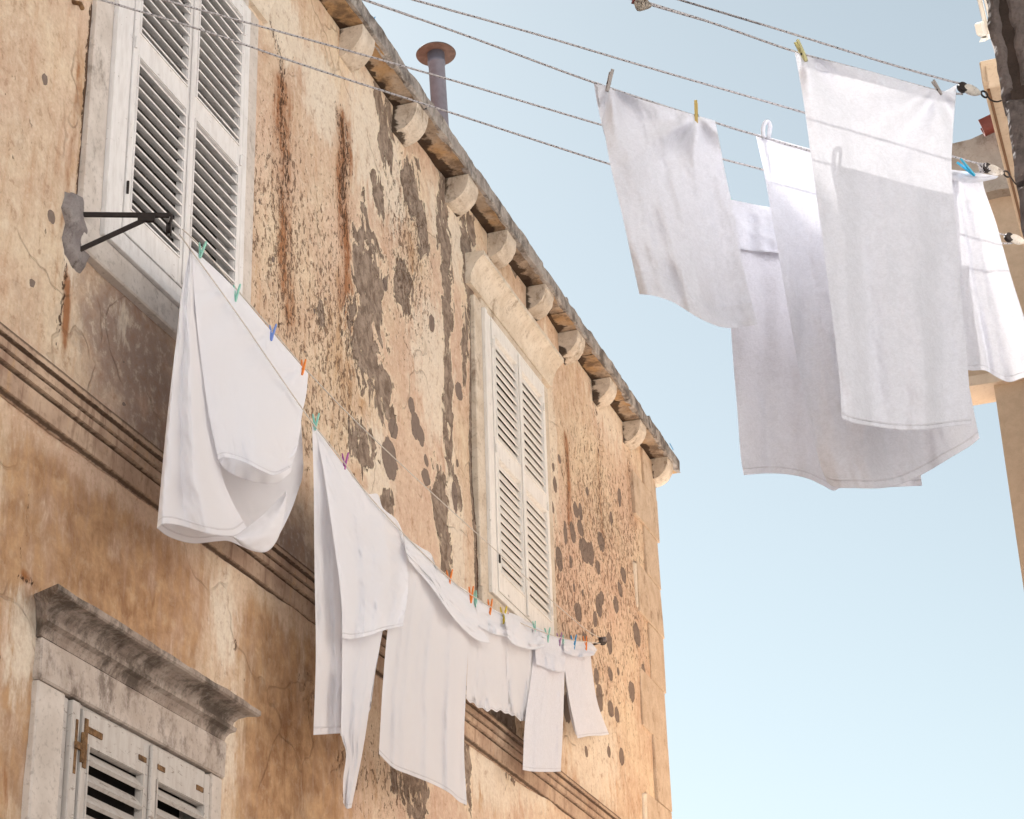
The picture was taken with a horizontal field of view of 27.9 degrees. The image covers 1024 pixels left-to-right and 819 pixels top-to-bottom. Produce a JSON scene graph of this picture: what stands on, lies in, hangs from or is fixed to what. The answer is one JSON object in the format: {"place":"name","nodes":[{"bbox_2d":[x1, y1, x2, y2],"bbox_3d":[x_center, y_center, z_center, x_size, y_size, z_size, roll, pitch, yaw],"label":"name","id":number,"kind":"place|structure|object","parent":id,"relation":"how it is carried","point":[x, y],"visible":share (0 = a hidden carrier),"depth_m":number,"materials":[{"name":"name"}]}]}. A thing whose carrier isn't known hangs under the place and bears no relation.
{"place":"outdoors","nodes":[
{"label":"outdoors","id":0,"kind":"place"},
{"bbox_2d":[362,0,1023,818],"label":"sky","id":1,"kind":"structure","parent":0,"point":[841,653],"materials":[{"name":"blue"}]},
{"label":"ground","id":2,"kind":"structure","parent":0,"visible":0},
{"bbox_2d":[0,0,679,818],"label":"old house","id":3,"kind":"structure","parent":2,"relation":"on","point":[372,252],"depth_m":11.62,"materials":[{"name":"paint"}]},
{"bbox_2d":[80,212,172,251],"bbox_3d":[-1.847,-0.833,9.760,0.469,0.230,0.068,0,-26,-4],"label":"line bracket","id":4,"kind":"object","parent":3,"relation":"attached to","point":[146,217],"visible":0.97,"depth_m":9.79,"materials":[{"name":"black metal"}]},
{"bbox_2d":[21,584,260,818],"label":"window","id":5,"kind":"structure","parent":3,"relation":"in","point":[120,727],"depth_m":9.26,"materials":[{"name":"stone"}]},
{"bbox_2d":[77,0,274,340],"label":"window","id":6,"kind":"structure","parent":3,"relation":"in","point":[169,121],"depth_m":10.84,"materials":[{"name":"wood"}]},
{"bbox_2d":[465,250,563,635],"bbox_3d":[-0.087,0.484,15.868,0.512,2.827,1.960,-10,-27,17],"label":"window","id":7,"kind":"structure","parent":3,"relation":"in","point":[514,363],"depth_m":15.76,"materials":[{"name":"beige wood"}]},
{"bbox_2d":[593,636,606,644],"bbox_3d":[0.725,1.915,16.976,0.097,0.069,0.206,7,-27,-18],"label":"line pulley","id":8,"kind":"object","parent":3,"relation":"attached to","point":[602,640],"visible":0.91,"depth_m":16.91,"materials":[{"name":"black metal"}]},
{"bbox_2d":[179,229,600,643],"bbox_3d":[-0.401,0.682,13.318,0.090,0.912,7.936,-9,-27,15],"label":"clothes line","id":9,"kind":"object","parent":8,"relation":"attached to","point":[363,429],"visible":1,"depth_m":11.67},
{"bbox_2d":[199,241,206,257],"bbox_3d":[-1.525,-0.783,10.108,0.043,0.105,0.017,-9,-40,15],"label":"clothes peg","id":10,"kind":"object","parent":9,"relation":"attached to","point":[202,251],"visible":1,"depth_m":10.11,"materials":[{"name":"green plastic"}]},
{"bbox_2d":[157,247,307,551],"bbox_3d":[-1.328,0.165,10.290,0.379,1.707,2.066,-8,-26,13],"label":"fitted sheet","id":11,"kind":"object","parent":9,"relation":"hanging from","point":[232,468],"visible":0.98,"depth_m":10.00,"materials":[{"name":"white fabric"}]},
{"bbox_2d":[301,359,306,374],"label":"clothes peg","id":12,"kind":"object","parent":11,"relation":"attached to","point":[303,367],"visible":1,"depth_m":11.21,"materials":[{"name":"orange plastic"}]},
{"bbox_2d":[233,284,240,301],"bbox_3d":[-1.401,-0.590,10.453,0.042,0.105,0.017,-9,-34,15],"label":"clothes peg","id":13,"kind":"object","parent":9,"relation":"attached to","point":[236,294],"visible":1,"depth_m":10.45,"materials":[{"name":"green plastic"}]},
{"bbox_2d":[269,324,276,340],"bbox_3d":[-1.264,-0.405,10.849,0.042,0.105,0.017,-9,-37,15],"label":"clothes peg","id":14,"kind":"object","parent":9,"relation":"attached to","point":[272,334],"visible":1,"depth_m":10.85,"materials":[{"name":"blue plastic"}]},
{"bbox_2d":[312,426,407,808],"bbox_3d":[-0.828,1.259,11.448,0.188,2.030,1.468,-10,-27,17],"label":"folded sheet","id":15,"kind":"object","parent":9,"relation":"hanging from","point":[361,581],"visible":1,"depth_m":11.29,"materials":[{"name":"white fabric"}]},
{"bbox_2d":[312,413,319,430],"bbox_3d":[-1.075,0.068,11.265,0.042,0.105,0.017,-9,-33,15],"label":"clothes peg","id":16,"kind":"object","parent":15,"relation":"attached to","point":[316,422],"visible":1,"depth_m":11.27,"materials":[{"name":"green plastic"}]},
{"bbox_2d":[342,452,348,469],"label":"clothes peg","id":17,"kind":"object","parent":15,"relation":"attached to","point":[346,460],"visible":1,"depth_m":11.62,"materials":[{"name":"plastic"}]},
{"bbox_2d":[379,535,490,804],"bbox_3d":[-0.443,1.603,12.555,0.106,1.584,2.046,-9,-27,15],"label":"flat sheet","id":18,"kind":"object","parent":9,"relation":"hanging from","point":[422,723],"visible":0.97,"depth_m":12.48,"materials":[{"name":"white fabric"}]},
{"bbox_2d":[446,569,452,583],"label":"clothes peg","id":19,"kind":"object","parent":9,"relation":"hanging from","point":[450,575],"visible":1,"depth_m":13.17,"materials":[{"name":"orange plastic"}]},
{"bbox_2d":[468,586,473,602],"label":"clothes peg","id":20,"kind":"object","parent":9,"relation":"hanging from","point":[471,597],"visible":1,"depth_m":13.56,"materials":[{"name":"orange plastic"}]},
{"bbox_2d":[473,590,476,606],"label":"clothes peg","id":21,"kind":"object","parent":9,"relation":"attached to","point":[475,595],"visible":1,"depth_m":13.64,"materials":[{"name":"green plastic"}]},
{"bbox_2d":[466,598,508,713],"bbox_3d":[-0.147,1.656,13.763,0.106,0.852,0.968,-10,-27,17],"label":"pillowcase","id":22,"kind":"object","parent":9,"relation":"hanging from","point":[487,686],"visible":0.95,"depth_m":13.77,"materials":[{"name":"white fabric"}]},
{"bbox_2d":[487,599,492,614],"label":"clothes peg","id":23,"kind":"object","parent":9,"relation":"hanging from","point":[490,609],"visible":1,"depth_m":13.94,"materials":[{"name":"orange plastic"}]},
{"bbox_2d":[500,606,506,623],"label":"clothes peg","id":24,"kind":"object","parent":9,"relation":"hanging from","point":[505,611],"visible":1,"depth_m":14.23,"materials":[{"name":"yellow plastic"}]},
{"bbox_2d":[504,612,545,720],"bbox_3d":[0.123,1.819,14.592,0.126,0.912,1.236,-9,-27,15],"label":"pillowcase","id":25,"kind":"object","parent":9,"relation":"hanging from","point":[523,642],"visible":1,"depth_m":14.44,"materials":[{"name":"white fabric"}]},
{"bbox_2d":[523,628,564,771],"bbox_3d":[0.265,2.114,14.950,0.066,1.351,1.258,-9,-27,15],"label":"hand towel","id":26,"kind":"object","parent":9,"relation":"hanging from","point":[543,735],"visible":0.97,"depth_m":14.93,"materials":[{"name":"white fabric"}]},
{"bbox_2d":[544,627,550,642],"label":"clothes peg","id":27,"kind":"object","parent":9,"relation":"attached to","point":[548,633],"visible":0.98,"depth_m":15.27,"materials":[{"name":"green plastic"}]},
{"bbox_2d":[564,639,608,737],"bbox_3d":[0.577,2.200,16.149,0.101,0.956,1.454,-9,-27,15],"label":"hand towel","id":28,"kind":"object","parent":9,"relation":"hanging from","point":[585,715],"visible":1,"depth_m":16.05,"materials":[{"name":"white fabric"}]},
{"bbox_2d":[952,132,1023,587],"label":"beige house","id":29,"kind":"structure","parent":2,"relation":"on","point":[985,387],"depth_m":16.26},
{"bbox_2d":[978,115,994,136],"bbox_3d":[4.043,-2.373,16.724,0.490,0.248,0.153,-10,-27,17],"label":"chimney","id":30,"kind":"object","parent":29,"relation":"attached to","point":[986,124],"visible":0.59,"depth_m":16.70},
{"bbox_2d":[986,0,1023,236],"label":"dark stone building","id":31,"kind":"structure","parent":2,"relation":"on","point":[1005,23],"depth_m":6.97,"materials":[{"name":"stone"}]},
{"bbox_2d":[957,82,1001,102],"bbox_3d":[1.565,-1.046,6.838,0.214,0.050,0.038,15,-30,-31],"label":"line pulley","id":32,"kind":"object","parent":31,"relation":"attached to","point":[968,89],"visible":1,"depth_m":6.79,"materials":[{"name":"white metal"}]},
{"bbox_2d":[631,0,962,94],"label":"clothes line","id":33,"kind":"object","parent":32,"relation":"attached to","point":[641,5],"visible":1,"depth_m":6.59,"materials":[{"name":"fabric"}]},
{"bbox_2d":[795,52,971,429],"bbox_3d":[1.213,-0.522,6.398,0.612,1.345,0.084,7,-27,-18],"label":"bath sheet","id":34,"kind":"object","parent":33,"relation":"hanging from","point":[881,150],"visible":1,"depth_m":6.38,"materials":[{"name":"white fabric"}]},
{"bbox_2d":[794,39,807,61],"bbox_3d":[0.927,-1.148,6.593,0.013,0.078,0.021,-14,-18,-27],"label":"clothes peg","id":35,"kind":"object","parent":34,"relation":"attached to","point":[799,47],"visible":1,"depth_m":6.59,"materials":[{"name":"yellow plastic"}]},
{"bbox_2d":[931,79,941,94],"bbox_3d":[1.392,-1.054,6.738,0.009,0.056,0.015,-21,-15,-29],"label":"clothes peg","id":36,"kind":"object","parent":34,"relation":"attached to","point":[935,84],"visible":1,"depth_m":6.74,"materials":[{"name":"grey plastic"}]},
{"bbox_2d":[974,0,989,41],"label":"awning rail","id":37,"kind":"object","parent":31,"relation":"attached to","point":[981,29],"visible":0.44,"depth_m":10.16,"materials":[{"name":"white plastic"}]},
{"bbox_2d":[983,163,1015,184],"bbox_3d":[1.769,-0.823,7.313,0.250,0.058,0.035,14,-30,-30],"label":"line pulley","id":38,"kind":"object","parent":31,"relation":"attached to","point":[996,171],"visible":0.91,"depth_m":7.27,"materials":[{"name":"white metal"}]},
{"bbox_2d":[362,0,990,172],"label":"clothes line","id":39,"kind":"object","parent":38,"relation":"attached to","point":[980,166],"visible":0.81,"depth_m":6.85,"materials":[{"name":"fabric"}]},
{"bbox_2d":[605,69,613,91],"bbox_3d":[0.322,-1.087,6.814,0.014,0.087,0.023,20,-31,-12],"label":"clothes peg","id":40,"kind":"object","parent":39,"relation":"attached to","point":[609,79],"visible":1,"depth_m":6.81,"materials":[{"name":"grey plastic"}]},
{"bbox_2d":[594,82,757,327],"bbox_3d":[0.551,-0.665,6.696,0.540,0.900,0.138,10,-28,-23],"label":"bath towel","id":41,"kind":"object","parent":39,"relation":"hanging from","point":[671,184],"visible":1,"depth_m":6.69,"materials":[{"name":"fabric"}]},
{"bbox_2d":[694,100,697,122],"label":"clothes peg","id":42,"kind":"object","parent":41,"relation":"attached to","point":[696,110],"visible":1,"depth_m":6.88,"materials":[{"name":"yellow wood"}]},
{"bbox_2d":[756,119,978,487],"bbox_3d":[1.227,-0.328,6.803,0.768,1.380,0.147,7,-27,-18],"label":"bath towel","id":43,"kind":"object","parent":39,"relation":"hanging from","point":[851,455],"visible":0.38,"depth_m":6.69,"materials":[{"name":"white fabric"}]},
{"bbox_2d":[952,170,1023,381],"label":"bath towel","id":44,"kind":"object","parent":39,"relation":"hanging from","point":[993,318],"visible":0.79,"depth_m":7.05,"materials":[{"name":"white fabric"}]},
{"bbox_2d":[957,158,975,175],"bbox_3d":[1.590,-0.844,7.194,0.078,0.013,0.029,44,-32,3],"label":"clothes peg","id":45,"kind":"object","parent":44,"relation":"attached to","point":[966,167],"visible":1,"depth_m":7.19,"materials":[{"name":"blue plastic"}]},
{"bbox_2d":[979,58,1023,245],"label":"window frame","id":46,"kind":"object","parent":31,"relation":"attached to","point":[990,79],"visible":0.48,"depth_m":9.40,"materials":[{"name":"beige wood"}]},
{"bbox_2d":[1004,232,1023,244],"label":"line pulley","id":47,"kind":"object","parent":31,"relation":"attached to","point":[1009,237],"visible":1,"depth_m":7.74,"materials":[{"name":"white metal"}]},
{"bbox_2d":[100,0,1012,243],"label":"clothes line","id":48,"kind":"object","parent":47,"relation":"attached to","point":[329,73],"visible":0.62,"depth_m":7.07,"materials":[{"name":"fabric"}]},
{"bbox_2d":[731,200,921,490],"bbox_3d":[1.100,-0.226,7.216,0.749,1.091,0.080,7,-27,-18],"label":"bath towel","id":49,"kind":"object","parent":48,"relation":"hanging from","point":[775,432],"visible":0.36,"depth_m":7.09,"materials":[{"name":"white fabric"}]}
]}

